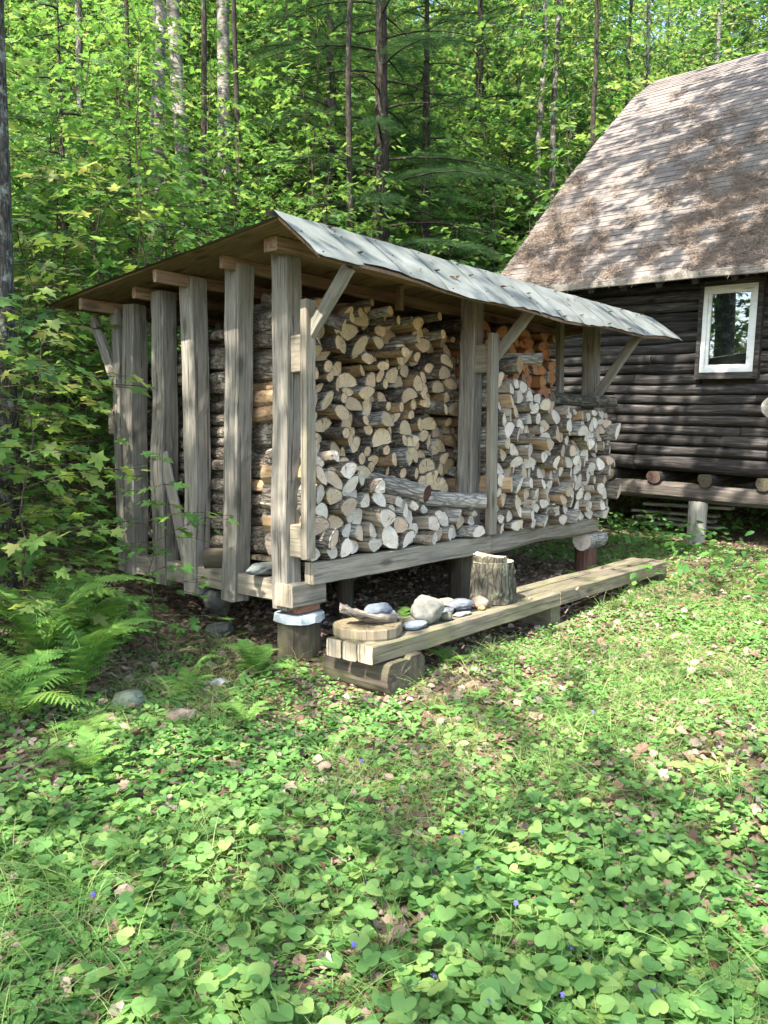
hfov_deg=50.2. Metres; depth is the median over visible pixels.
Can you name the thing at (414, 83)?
maple sapling
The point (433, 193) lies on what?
maple sapling
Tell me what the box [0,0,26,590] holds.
maple tree
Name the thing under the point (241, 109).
maple sapling
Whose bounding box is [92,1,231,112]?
maple sapling
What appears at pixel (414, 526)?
firewood log
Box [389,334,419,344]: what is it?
firewood log
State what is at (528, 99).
forest tree
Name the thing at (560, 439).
firewood log
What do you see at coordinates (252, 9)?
forest tree
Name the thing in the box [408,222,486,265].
maple sapling
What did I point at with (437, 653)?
fern
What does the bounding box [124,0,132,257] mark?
slim tree
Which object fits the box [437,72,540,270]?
maple sapling
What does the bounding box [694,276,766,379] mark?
window
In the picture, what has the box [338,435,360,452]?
firewood log
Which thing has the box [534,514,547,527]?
firewood log
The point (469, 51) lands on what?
forest tree
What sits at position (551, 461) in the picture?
firewood log
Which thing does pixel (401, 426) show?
firewood log
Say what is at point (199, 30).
maple sapling
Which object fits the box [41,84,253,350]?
maple sapling
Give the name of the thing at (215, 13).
maple sapling
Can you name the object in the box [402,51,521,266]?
maple sapling
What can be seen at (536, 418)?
firewood log
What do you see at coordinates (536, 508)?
firewood log
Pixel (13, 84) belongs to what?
maple sapling
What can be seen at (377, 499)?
firewood log
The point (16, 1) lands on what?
forest tree
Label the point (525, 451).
firewood log
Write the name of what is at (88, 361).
bush
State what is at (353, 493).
firewood log
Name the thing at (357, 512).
firewood log
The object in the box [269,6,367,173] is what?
maple sapling
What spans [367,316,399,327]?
firewood log
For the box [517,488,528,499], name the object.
firewood log
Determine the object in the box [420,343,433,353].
firewood log
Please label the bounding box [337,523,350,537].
firewood log
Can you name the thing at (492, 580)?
stump
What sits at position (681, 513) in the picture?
board
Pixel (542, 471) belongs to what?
firewood log
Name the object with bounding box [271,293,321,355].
firewood log
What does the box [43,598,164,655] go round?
fern
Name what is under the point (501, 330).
firewood log
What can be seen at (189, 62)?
maple sapling
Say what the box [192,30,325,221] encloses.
maple sapling
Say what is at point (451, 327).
firewood log
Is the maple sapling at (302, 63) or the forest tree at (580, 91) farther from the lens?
the forest tree at (580, 91)
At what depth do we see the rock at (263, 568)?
5.70 m
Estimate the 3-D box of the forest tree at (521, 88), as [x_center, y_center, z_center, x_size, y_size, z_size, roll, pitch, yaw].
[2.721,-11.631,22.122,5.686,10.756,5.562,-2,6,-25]
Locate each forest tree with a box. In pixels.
[4,0,88,91]
[5,0,183,105]
[46,0,243,143]
[122,0,313,137]
[185,2,370,101]
[193,0,335,112]
[213,0,456,219]
[247,1,371,92]
[312,0,438,117]
[312,0,470,135]
[355,0,469,106]
[361,0,420,101]
[371,0,558,205]
[388,0,555,158]
[388,0,653,219]
[391,0,626,219]
[393,0,593,267]
[399,0,580,254]
[414,0,617,197]
[433,0,616,137]
[460,0,666,268]
[468,0,661,124]
[486,0,640,262]
[489,0,645,233]
[514,0,623,170]
[525,1,653,167]
[544,17,662,187]
[545,1,762,183]
[563,21,645,183]
[571,92,639,172]
[585,0,767,125]
[601,4,681,106]
[604,0,729,121]
[613,0,764,111]
[616,0,734,79]
[617,19,743,92]
[618,0,767,88]
[630,30,702,88]
[635,10,765,83]
[638,5,744,77]
[652,0,767,77]
[667,5,745,59]
[669,0,762,74]
[684,2,763,58]
[706,50,732,59]
[713,15,767,60]
[716,3,767,49]
[738,19,767,50]
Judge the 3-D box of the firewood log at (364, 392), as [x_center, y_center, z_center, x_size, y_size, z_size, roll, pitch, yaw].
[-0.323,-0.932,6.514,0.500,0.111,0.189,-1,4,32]
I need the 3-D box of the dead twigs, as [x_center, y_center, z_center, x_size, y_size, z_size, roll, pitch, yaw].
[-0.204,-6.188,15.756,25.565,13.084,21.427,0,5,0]
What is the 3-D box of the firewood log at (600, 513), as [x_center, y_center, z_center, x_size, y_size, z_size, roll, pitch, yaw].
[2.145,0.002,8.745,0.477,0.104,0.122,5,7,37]
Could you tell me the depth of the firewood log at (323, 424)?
6.22 m
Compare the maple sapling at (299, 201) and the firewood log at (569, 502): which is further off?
the maple sapling at (299, 201)
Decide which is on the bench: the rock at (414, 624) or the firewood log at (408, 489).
the rock at (414, 624)
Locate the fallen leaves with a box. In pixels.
[0,221,767,1023]
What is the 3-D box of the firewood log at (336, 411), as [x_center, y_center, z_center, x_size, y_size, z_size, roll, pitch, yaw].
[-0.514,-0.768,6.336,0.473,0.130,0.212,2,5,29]
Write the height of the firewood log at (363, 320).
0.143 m
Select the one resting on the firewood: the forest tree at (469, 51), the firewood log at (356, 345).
the firewood log at (356, 345)
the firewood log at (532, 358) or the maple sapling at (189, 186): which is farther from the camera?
the maple sapling at (189, 186)
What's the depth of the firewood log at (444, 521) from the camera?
6.68 m
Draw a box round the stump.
[469,551,516,604]
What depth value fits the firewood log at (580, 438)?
8.18 m
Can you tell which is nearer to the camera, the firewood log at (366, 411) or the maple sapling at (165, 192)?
the firewood log at (366, 411)
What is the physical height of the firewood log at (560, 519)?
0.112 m
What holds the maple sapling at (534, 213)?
on the ground at (760, 533)
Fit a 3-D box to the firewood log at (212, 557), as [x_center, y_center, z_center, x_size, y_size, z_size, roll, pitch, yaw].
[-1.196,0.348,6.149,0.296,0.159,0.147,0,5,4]
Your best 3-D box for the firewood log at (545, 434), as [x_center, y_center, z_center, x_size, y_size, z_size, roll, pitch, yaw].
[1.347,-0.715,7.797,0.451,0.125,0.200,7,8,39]
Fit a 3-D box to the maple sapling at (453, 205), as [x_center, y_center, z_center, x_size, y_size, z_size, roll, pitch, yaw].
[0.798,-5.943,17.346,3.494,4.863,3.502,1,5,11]
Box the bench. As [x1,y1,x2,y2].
[323,558,666,697]
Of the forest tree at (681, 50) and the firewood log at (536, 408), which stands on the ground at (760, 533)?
the forest tree at (681, 50)
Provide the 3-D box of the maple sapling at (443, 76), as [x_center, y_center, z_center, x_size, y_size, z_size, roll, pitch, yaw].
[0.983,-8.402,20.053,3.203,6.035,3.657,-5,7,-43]
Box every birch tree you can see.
[147,0,165,264]
[166,0,192,254]
[216,0,232,237]
[439,0,621,226]
[599,0,767,73]
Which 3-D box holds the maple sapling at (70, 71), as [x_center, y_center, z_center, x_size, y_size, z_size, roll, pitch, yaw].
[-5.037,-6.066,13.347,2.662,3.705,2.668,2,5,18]
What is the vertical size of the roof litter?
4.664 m
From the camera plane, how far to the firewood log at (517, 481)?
7.25 m
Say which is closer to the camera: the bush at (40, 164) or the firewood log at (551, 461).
the firewood log at (551, 461)
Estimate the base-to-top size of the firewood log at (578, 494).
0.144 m
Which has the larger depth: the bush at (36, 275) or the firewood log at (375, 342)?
the bush at (36, 275)
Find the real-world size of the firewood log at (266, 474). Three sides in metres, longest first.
0.494 x 0.148 x 0.109 m
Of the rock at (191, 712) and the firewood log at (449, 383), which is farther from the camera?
the firewood log at (449, 383)
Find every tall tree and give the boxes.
[506,0,614,167]
[509,0,512,205]
[549,0,560,202]
[723,0,767,55]
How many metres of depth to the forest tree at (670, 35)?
35.54 m
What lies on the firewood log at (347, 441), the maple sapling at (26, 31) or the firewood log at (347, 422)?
the firewood log at (347, 422)
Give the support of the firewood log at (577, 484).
on the firewood log at (578, 494)
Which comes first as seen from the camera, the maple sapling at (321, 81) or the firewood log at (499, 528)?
the firewood log at (499, 528)
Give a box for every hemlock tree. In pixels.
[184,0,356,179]
[231,0,555,263]
[241,0,452,227]
[354,0,506,272]
[397,0,577,267]
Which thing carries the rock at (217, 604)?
on the ground at (760, 533)
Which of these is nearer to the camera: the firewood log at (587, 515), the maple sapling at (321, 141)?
the firewood log at (587, 515)
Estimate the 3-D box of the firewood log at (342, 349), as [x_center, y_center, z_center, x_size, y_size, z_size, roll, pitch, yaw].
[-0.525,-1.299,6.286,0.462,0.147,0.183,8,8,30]
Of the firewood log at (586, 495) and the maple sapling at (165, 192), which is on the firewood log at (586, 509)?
the firewood log at (586, 495)
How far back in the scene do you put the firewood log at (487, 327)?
7.72 m
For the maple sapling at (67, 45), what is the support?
on the ground at (760, 533)
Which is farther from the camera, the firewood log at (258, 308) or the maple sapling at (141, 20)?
the maple sapling at (141, 20)
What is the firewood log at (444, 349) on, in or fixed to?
on the firewood log at (453, 361)
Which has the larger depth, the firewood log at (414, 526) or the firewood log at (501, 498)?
the firewood log at (501, 498)
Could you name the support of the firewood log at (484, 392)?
on the firewood
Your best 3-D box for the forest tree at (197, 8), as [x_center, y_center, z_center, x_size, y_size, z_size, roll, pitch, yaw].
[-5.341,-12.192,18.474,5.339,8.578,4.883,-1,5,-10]
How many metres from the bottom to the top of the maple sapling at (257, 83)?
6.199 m
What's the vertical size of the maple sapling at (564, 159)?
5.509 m
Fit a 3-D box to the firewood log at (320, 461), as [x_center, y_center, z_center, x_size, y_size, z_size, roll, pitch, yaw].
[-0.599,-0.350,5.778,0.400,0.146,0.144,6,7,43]
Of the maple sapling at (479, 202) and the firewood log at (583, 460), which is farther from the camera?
the maple sapling at (479, 202)
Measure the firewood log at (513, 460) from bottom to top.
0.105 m
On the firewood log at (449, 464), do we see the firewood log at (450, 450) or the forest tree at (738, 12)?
the firewood log at (450, 450)
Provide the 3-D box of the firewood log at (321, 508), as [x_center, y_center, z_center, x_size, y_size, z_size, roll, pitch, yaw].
[-0.622,-0.029,5.662,0.448,0.140,0.196,7,7,23]
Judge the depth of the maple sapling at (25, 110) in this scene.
8.91 m
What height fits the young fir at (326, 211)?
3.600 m
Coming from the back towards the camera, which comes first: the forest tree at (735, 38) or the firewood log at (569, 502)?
the forest tree at (735, 38)
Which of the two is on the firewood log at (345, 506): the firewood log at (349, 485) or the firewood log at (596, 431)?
the firewood log at (349, 485)
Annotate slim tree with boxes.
[75,0,84,220]
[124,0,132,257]
[199,0,206,245]
[231,0,242,229]
[346,0,353,232]
[467,0,711,148]
[524,0,737,117]
[536,0,735,115]
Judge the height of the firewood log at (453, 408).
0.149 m
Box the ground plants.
[0,275,767,1023]
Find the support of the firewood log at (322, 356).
on the firewood
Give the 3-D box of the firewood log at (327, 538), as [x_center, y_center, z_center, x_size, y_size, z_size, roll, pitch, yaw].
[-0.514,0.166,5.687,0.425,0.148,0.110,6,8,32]
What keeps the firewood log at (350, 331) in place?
on the firewood log at (356, 345)
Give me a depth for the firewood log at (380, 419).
6.56 m
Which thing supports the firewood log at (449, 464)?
on the firewood
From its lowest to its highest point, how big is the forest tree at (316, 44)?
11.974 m
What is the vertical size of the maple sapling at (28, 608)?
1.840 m
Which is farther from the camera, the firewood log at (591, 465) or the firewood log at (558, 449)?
the firewood log at (591, 465)
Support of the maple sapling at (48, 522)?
on the ground at (760, 533)
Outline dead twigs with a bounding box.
[10,98,759,566]
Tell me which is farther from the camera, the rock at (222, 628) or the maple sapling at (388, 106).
the maple sapling at (388, 106)
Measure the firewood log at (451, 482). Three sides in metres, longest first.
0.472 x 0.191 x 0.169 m
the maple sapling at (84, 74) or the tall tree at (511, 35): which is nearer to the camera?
the maple sapling at (84, 74)
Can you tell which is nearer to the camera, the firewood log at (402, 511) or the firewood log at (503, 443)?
the firewood log at (402, 511)
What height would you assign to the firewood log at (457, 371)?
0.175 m
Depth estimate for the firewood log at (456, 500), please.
6.79 m
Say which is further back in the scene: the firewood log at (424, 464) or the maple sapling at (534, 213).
the maple sapling at (534, 213)
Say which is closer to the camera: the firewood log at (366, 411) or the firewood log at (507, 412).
the firewood log at (366, 411)
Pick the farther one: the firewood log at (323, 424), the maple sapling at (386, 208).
the maple sapling at (386, 208)
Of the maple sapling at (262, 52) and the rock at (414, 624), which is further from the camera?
the maple sapling at (262, 52)
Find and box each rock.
[111,689,146,709]
[165,708,195,722]
[203,588,230,614]
[204,621,233,637]
[208,678,230,686]
[246,562,271,575]
[364,602,392,614]
[402,619,427,629]
[410,595,444,623]
[440,597,452,606]
[441,611,451,620]
[443,607,453,612]
[446,598,474,610]
[452,611,470,616]
[472,595,488,608]
[477,605,485,610]
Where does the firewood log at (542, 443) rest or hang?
on the firewood log at (539, 456)
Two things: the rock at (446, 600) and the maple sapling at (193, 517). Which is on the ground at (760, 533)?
the maple sapling at (193, 517)
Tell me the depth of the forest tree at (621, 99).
21.40 m
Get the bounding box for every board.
[627,519,721,529]
[631,508,720,517]
[635,514,716,523]
[643,501,734,510]
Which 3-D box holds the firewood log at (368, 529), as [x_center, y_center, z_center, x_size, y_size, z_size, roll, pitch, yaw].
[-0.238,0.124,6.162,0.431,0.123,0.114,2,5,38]
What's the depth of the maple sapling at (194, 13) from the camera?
17.63 m
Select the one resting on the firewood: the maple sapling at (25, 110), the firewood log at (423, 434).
the firewood log at (423, 434)
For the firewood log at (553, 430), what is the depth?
7.75 m
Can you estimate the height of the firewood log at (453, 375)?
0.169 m
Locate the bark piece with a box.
[339,603,401,622]
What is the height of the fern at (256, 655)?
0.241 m
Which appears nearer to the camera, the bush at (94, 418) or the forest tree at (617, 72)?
the bush at (94, 418)
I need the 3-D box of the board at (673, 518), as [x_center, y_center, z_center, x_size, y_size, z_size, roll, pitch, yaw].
[4.219,0.096,11.863,1.113,0.050,0.227,5,7,37]
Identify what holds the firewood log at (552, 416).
on the firewood log at (564, 424)
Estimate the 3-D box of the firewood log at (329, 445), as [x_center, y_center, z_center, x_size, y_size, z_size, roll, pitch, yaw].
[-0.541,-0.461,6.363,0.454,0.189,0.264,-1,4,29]
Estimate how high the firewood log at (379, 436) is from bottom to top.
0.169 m
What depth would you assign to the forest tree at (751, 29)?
25.20 m
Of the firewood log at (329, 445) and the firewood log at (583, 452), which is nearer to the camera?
the firewood log at (329, 445)
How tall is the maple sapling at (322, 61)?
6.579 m
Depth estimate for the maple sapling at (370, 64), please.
19.44 m
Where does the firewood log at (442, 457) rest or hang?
on the firewood
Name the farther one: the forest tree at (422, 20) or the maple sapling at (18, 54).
the forest tree at (422, 20)
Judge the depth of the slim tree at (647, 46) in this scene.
20.33 m
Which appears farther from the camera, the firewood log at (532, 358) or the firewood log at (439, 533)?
the firewood log at (532, 358)
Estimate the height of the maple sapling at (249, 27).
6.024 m
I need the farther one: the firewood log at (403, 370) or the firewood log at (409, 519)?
the firewood log at (403, 370)
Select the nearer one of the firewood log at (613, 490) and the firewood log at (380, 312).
the firewood log at (380, 312)
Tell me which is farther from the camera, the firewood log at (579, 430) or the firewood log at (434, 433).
the firewood log at (579, 430)
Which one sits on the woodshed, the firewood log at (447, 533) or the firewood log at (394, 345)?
the firewood log at (447, 533)
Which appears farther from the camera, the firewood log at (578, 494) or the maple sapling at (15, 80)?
the maple sapling at (15, 80)
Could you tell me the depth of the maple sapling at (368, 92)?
17.92 m
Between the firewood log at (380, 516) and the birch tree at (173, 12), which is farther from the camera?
the birch tree at (173, 12)
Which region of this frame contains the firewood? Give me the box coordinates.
[147,297,614,552]
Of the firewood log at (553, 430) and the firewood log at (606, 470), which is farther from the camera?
the firewood log at (606, 470)
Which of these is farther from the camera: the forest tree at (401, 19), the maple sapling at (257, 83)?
the forest tree at (401, 19)
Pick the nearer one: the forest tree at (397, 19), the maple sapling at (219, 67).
the maple sapling at (219, 67)
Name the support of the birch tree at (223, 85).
on the ground at (760, 533)
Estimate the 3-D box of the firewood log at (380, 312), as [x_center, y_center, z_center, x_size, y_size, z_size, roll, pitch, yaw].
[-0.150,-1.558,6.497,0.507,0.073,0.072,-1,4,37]
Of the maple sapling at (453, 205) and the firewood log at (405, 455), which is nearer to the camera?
the firewood log at (405, 455)
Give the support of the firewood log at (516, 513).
on the firewood log at (513, 524)
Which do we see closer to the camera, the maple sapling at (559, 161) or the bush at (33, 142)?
the bush at (33, 142)
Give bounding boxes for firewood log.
[203,548,222,567]
[253,304,271,314]
[253,349,272,383]
[260,499,328,518]
[261,293,345,330]
[261,465,326,484]
[262,484,324,504]
[262,512,330,534]
[265,539,320,560]
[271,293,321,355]
[315,351,330,360]
[315,390,333,411]
[315,416,331,431]
[315,432,321,442]
[315,528,338,549]
[316,404,349,419]
[316,455,324,466]
[318,326,324,338]
[318,547,336,558]
[319,440,340,455]
[322,429,352,445]
[322,461,357,478]
[322,485,342,504]
[323,334,346,353]
[323,468,342,489]
[326,496,357,515]
[327,334,368,358]
[327,514,343,527]
[329,411,351,427]
[331,396,362,410]
[333,299,373,309]
[335,312,354,322]
[335,537,352,557]
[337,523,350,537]
[338,323,358,340]
[338,372,357,387]
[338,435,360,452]
[340,474,357,495]
[345,488,356,497]
[348,385,374,399]
[349,524,362,540]
[350,307,369,326]
[350,539,358,553]
[351,400,370,415]
[351,507,361,523]
[353,308,362,316]
[354,371,374,386]
[356,492,369,506]
[356,537,382,551]
[357,464,371,477]
[358,325,367,330]
[359,427,391,446]
[360,521,376,537]
[361,504,396,527]
[365,335,383,348]
[366,343,404,349]
[367,306,392,318]
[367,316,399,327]
[367,411,393,427]
[369,472,430,502]
[369,493,385,506]
[374,525,398,548]
[375,386,417,403]
[380,329,395,343]
[383,367,397,383]
[383,529,414,548]
[387,375,402,387]
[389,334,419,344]
[389,349,412,369]
[390,316,423,333]
[390,446,415,465]
[391,316,412,327]
[391,419,411,434]
[391,516,408,532]
[393,413,399,421]
[394,501,407,516]
[395,328,423,336]
[398,364,408,378]
[400,510,412,525]
[402,374,422,390]
[405,337,430,352]
[405,362,417,366]
[406,434,419,445]
[408,371,425,382]
[408,522,417,537]
[410,457,434,473]
[412,429,428,441]
[412,449,417,462]
[412,509,448,526]
[412,515,439,530]
[414,312,441,322]
[414,415,436,429]
[416,353,453,368]
[418,469,438,484]
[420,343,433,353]
[420,491,486,508]
[421,438,439,455]
[423,330,445,340]
[425,365,450,378]
[425,379,444,392]
[425,452,448,464]
[426,377,457,390]
[427,319,460,334]
[427,507,461,523]
[428,426,439,437]
[428,526,441,541]
[429,401,458,416]
[430,476,448,491]
[434,344,450,356]
[438,426,449,433]
[439,527,452,540]
[441,523,455,537]
[442,457,454,475]
[443,466,456,477]
[445,433,457,447]
[445,447,456,461]
[445,478,456,492]
[449,349,459,359]
[449,389,498,400]
[450,357,454,373]
[450,373,455,380]
[452,515,464,528]
[453,447,505,461]
[455,367,459,382]
[455,525,484,537]
[457,371,503,388]
[479,475,512,492]
[479,520,503,533]
[480,437,509,448]
[480,467,510,475]
[480,508,512,521]
[481,421,514,439]
[482,405,518,417]
[482,408,510,420]
[484,320,490,330]
[490,325,507,338]
[497,492,505,507]
[498,393,514,408]
[498,455,523,466]
[499,356,522,374]
[502,353,542,364]
[503,442,518,454]
[503,493,519,509]
[504,518,522,530]
[505,474,523,493]
[510,427,519,442]
[510,506,520,517]
[511,389,523,402]
[513,464,526,477]
[513,508,533,520]
[514,433,530,444]
[515,338,533,348]
[515,380,527,392]
[515,443,532,458]
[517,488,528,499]
[518,402,538,413]
[518,413,531,423]
[521,365,527,372]
[521,457,535,467]
[521,477,532,487]
[522,390,533,401]
[523,424,528,432]
[526,374,531,387]
[526,468,530,476]
[527,412,540,424]
[527,492,538,501]
[529,365,545,374]
[530,385,548,398]
[530,436,553,450]
[530,450,547,462]
[531,375,546,387]
[532,392,540,403]
[532,478,545,488]
[533,503,538,512]
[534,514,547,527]
[535,348,547,360]
[535,431,550,437]
[535,455,559,467]
[538,487,547,498]
[539,398,550,409]
[539,401,554,413]
[539,418,549,431]
[539,468,544,478]
[541,409,559,424]
[543,370,554,383]
[546,425,559,439]
[547,514,566,524]
[548,493,566,504]
[549,392,616,408]
[549,418,571,431]
[549,486,573,496]
[550,444,564,456]
[552,432,562,442]
[552,478,559,485]
[554,435,568,444]
[556,467,563,476]
[557,457,562,466]
[558,467,571,477]
[562,456,572,467]
[564,444,576,455]
[565,509,580,522]
[566,454,579,465]
[566,496,573,506]
[567,500,578,508]
[568,430,589,441]
[568,438,576,447]
[570,424,588,435]
[571,410,583,420]
[571,421,584,424]
[572,458,580,474]
[573,472,581,490]
[573,487,582,499]
[575,438,594,449]
[578,511,583,520]
[579,449,587,460]
[579,466,588,480]
[579,500,591,511]
[580,456,585,466]
[581,472,589,485]
[581,492,590,499]
[581,510,592,518]
[584,419,593,431]
[585,461,595,473]
[588,453,595,456]
[588,457,604,470]
[588,482,604,494]
[590,417,597,428]
[591,486,606,498]
[591,499,605,509]
[592,426,600,438]
[592,508,607,517]
[593,475,605,484]
[594,465,610,475]
[596,445,610,454]
[596,455,613,464]
[597,425,604,433]
[599,423,620,439]
[601,418,611,427]
[605,481,620,498]
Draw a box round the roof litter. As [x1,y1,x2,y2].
[499,65,767,293]
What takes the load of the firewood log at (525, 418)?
on the firewood log
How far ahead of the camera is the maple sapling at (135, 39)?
19.27 m
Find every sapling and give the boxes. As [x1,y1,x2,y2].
[0,259,155,575]
[0,287,130,590]
[0,321,119,603]
[0,332,150,662]
[0,402,100,584]
[0,443,36,654]
[4,0,75,132]
[4,0,101,199]
[4,0,147,106]
[4,0,170,176]
[4,2,48,206]
[5,0,67,102]
[5,13,71,169]
[6,46,109,365]
[6,52,50,248]
[6,60,78,334]
[7,0,143,106]
[7,4,166,293]
[7,7,43,112]
[8,84,127,403]
[8,105,67,302]
[8,105,166,361]
[9,0,115,158]
[9,0,224,233]
[9,9,142,225]
[11,0,131,288]
[12,87,136,291]
[12,218,151,489]
[13,152,180,462]
[14,25,249,425]
[15,1,244,252]
[21,0,245,263]
[22,124,226,361]
[30,0,150,128]
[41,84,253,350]
[46,451,239,661]
[48,232,223,486]
[57,0,221,176]
[62,0,200,189]
[63,1,198,164]
[73,3,192,98]
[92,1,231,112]
[98,6,231,150]
[104,0,254,114]
[121,0,297,241]
[122,0,293,158]
[123,1,264,202]
[125,0,266,186]
[134,93,272,253]
[167,120,296,249]
[179,0,289,144]
[182,0,247,129]
[192,0,370,207]
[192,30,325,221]
[193,0,305,179]
[197,21,324,209]
[206,0,414,236]
[213,0,322,113]
[213,81,328,226]
[231,4,309,141]
[233,0,361,151]
[240,67,370,231]
[246,63,339,212]
[252,40,409,239]
[256,0,390,201]
[260,1,365,144]
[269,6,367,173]
[278,76,370,229]
[281,166,369,223]
[292,0,394,188]
[294,13,421,225]
[298,50,394,174]
[303,72,424,242]
[318,116,446,249]
[320,10,446,222]
[338,134,408,243]
[344,56,488,237]
[345,179,423,248]
[346,5,420,208]
[352,43,417,202]
[354,27,506,261]
[363,27,459,221]
[363,104,489,263]
[372,25,494,248]
[393,119,475,263]
[397,55,532,264]
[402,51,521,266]
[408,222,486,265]
[410,115,471,233]
[412,161,506,272]
[434,70,549,266]
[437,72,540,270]
[445,86,540,268]
[448,169,518,264]
[455,102,533,265]
[478,141,576,264]
[483,82,558,266]
[483,94,572,267]
[486,194,536,273]
[489,132,556,266]
[497,183,548,270]
[506,138,589,260]
[511,198,554,254]
[548,151,578,187]
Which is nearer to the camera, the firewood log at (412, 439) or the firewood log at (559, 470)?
the firewood log at (412, 439)
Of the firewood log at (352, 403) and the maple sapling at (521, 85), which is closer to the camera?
the firewood log at (352, 403)
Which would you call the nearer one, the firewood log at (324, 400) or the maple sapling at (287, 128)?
the firewood log at (324, 400)
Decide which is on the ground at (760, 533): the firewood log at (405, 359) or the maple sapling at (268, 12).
the maple sapling at (268, 12)
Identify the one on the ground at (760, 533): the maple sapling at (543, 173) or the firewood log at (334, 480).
the maple sapling at (543, 173)
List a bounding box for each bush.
[9,127,83,229]
[10,125,106,262]
[11,186,123,362]
[13,239,62,316]
[13,256,148,462]
[14,274,83,406]
[17,312,150,482]
[17,341,149,505]
[42,222,118,283]
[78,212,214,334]
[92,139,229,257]
[143,219,209,258]
[216,191,305,234]
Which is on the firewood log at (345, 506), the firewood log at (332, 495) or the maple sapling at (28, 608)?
the firewood log at (332, 495)
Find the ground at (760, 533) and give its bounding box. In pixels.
[0,7,767,1023]
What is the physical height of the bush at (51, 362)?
1.929 m
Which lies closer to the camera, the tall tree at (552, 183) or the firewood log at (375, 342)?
the firewood log at (375, 342)
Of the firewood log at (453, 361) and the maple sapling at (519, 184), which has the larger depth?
the maple sapling at (519, 184)
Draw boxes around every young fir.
[305,186,339,224]
[472,180,514,272]
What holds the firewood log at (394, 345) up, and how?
on the firewood
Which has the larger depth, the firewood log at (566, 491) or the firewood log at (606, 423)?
the firewood log at (606, 423)
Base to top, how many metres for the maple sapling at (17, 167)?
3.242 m
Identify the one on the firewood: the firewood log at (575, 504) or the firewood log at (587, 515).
the firewood log at (575, 504)
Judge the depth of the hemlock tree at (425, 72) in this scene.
14.86 m
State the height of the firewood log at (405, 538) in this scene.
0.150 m
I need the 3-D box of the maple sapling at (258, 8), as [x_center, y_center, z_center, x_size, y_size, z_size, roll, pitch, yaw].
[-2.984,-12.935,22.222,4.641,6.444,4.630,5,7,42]
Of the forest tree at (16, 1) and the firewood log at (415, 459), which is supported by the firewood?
the firewood log at (415, 459)
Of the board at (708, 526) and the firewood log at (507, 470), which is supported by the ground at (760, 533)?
the board at (708, 526)
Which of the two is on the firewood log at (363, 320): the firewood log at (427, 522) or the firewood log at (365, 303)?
the firewood log at (365, 303)
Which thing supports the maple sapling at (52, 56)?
on the ground at (760, 533)
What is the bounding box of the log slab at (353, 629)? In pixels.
[333,617,401,641]
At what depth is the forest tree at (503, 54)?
19.38 m
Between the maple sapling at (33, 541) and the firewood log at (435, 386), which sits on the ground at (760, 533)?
the maple sapling at (33, 541)
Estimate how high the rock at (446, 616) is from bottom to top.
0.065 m
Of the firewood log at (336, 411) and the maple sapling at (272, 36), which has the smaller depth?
the firewood log at (336, 411)
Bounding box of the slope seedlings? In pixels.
[9,89,767,601]
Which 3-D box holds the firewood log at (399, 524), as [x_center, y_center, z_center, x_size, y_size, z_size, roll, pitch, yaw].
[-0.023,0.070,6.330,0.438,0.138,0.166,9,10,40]
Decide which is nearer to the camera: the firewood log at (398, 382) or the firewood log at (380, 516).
the firewood log at (380, 516)
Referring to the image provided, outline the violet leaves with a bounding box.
[0,627,767,1023]
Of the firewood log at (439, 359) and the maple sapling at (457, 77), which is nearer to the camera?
the firewood log at (439, 359)
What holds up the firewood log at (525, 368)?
on the firewood
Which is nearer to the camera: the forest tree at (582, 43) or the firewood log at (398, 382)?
the firewood log at (398, 382)
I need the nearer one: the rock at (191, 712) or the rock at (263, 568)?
the rock at (191, 712)
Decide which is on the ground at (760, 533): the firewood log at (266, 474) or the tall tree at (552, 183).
the tall tree at (552, 183)
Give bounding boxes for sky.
[416,0,766,54]
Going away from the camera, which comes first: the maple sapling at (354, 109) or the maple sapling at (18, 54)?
the maple sapling at (18, 54)
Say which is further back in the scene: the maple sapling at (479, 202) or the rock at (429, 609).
the maple sapling at (479, 202)
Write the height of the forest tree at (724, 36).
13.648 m
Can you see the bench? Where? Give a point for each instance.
(379, 666)
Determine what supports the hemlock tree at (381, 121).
on the ground at (760, 533)
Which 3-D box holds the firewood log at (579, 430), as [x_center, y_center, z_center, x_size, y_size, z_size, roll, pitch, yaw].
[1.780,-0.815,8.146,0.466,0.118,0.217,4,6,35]
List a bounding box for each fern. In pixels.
[0,573,159,695]
[0,617,165,702]
[0,648,97,723]
[13,574,161,647]
[32,725,130,771]
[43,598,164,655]
[44,713,121,735]
[145,653,225,695]
[206,700,276,730]
[218,638,301,675]
[396,606,410,617]
[424,647,473,665]
[564,565,596,572]
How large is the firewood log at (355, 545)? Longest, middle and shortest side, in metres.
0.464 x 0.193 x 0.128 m
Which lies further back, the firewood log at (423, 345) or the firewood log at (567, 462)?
the firewood log at (567, 462)
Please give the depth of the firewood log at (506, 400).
7.15 m
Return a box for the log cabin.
[500,51,767,543]
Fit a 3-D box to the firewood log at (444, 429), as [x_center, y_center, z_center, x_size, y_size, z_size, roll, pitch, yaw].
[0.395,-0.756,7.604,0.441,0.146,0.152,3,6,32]
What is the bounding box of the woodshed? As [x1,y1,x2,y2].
[44,209,681,660]
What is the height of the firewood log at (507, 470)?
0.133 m
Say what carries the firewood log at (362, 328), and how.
on the firewood
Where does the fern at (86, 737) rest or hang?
on the ground at (760, 533)
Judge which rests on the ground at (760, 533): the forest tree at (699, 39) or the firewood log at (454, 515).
the forest tree at (699, 39)
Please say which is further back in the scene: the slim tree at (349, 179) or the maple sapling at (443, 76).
the maple sapling at (443, 76)

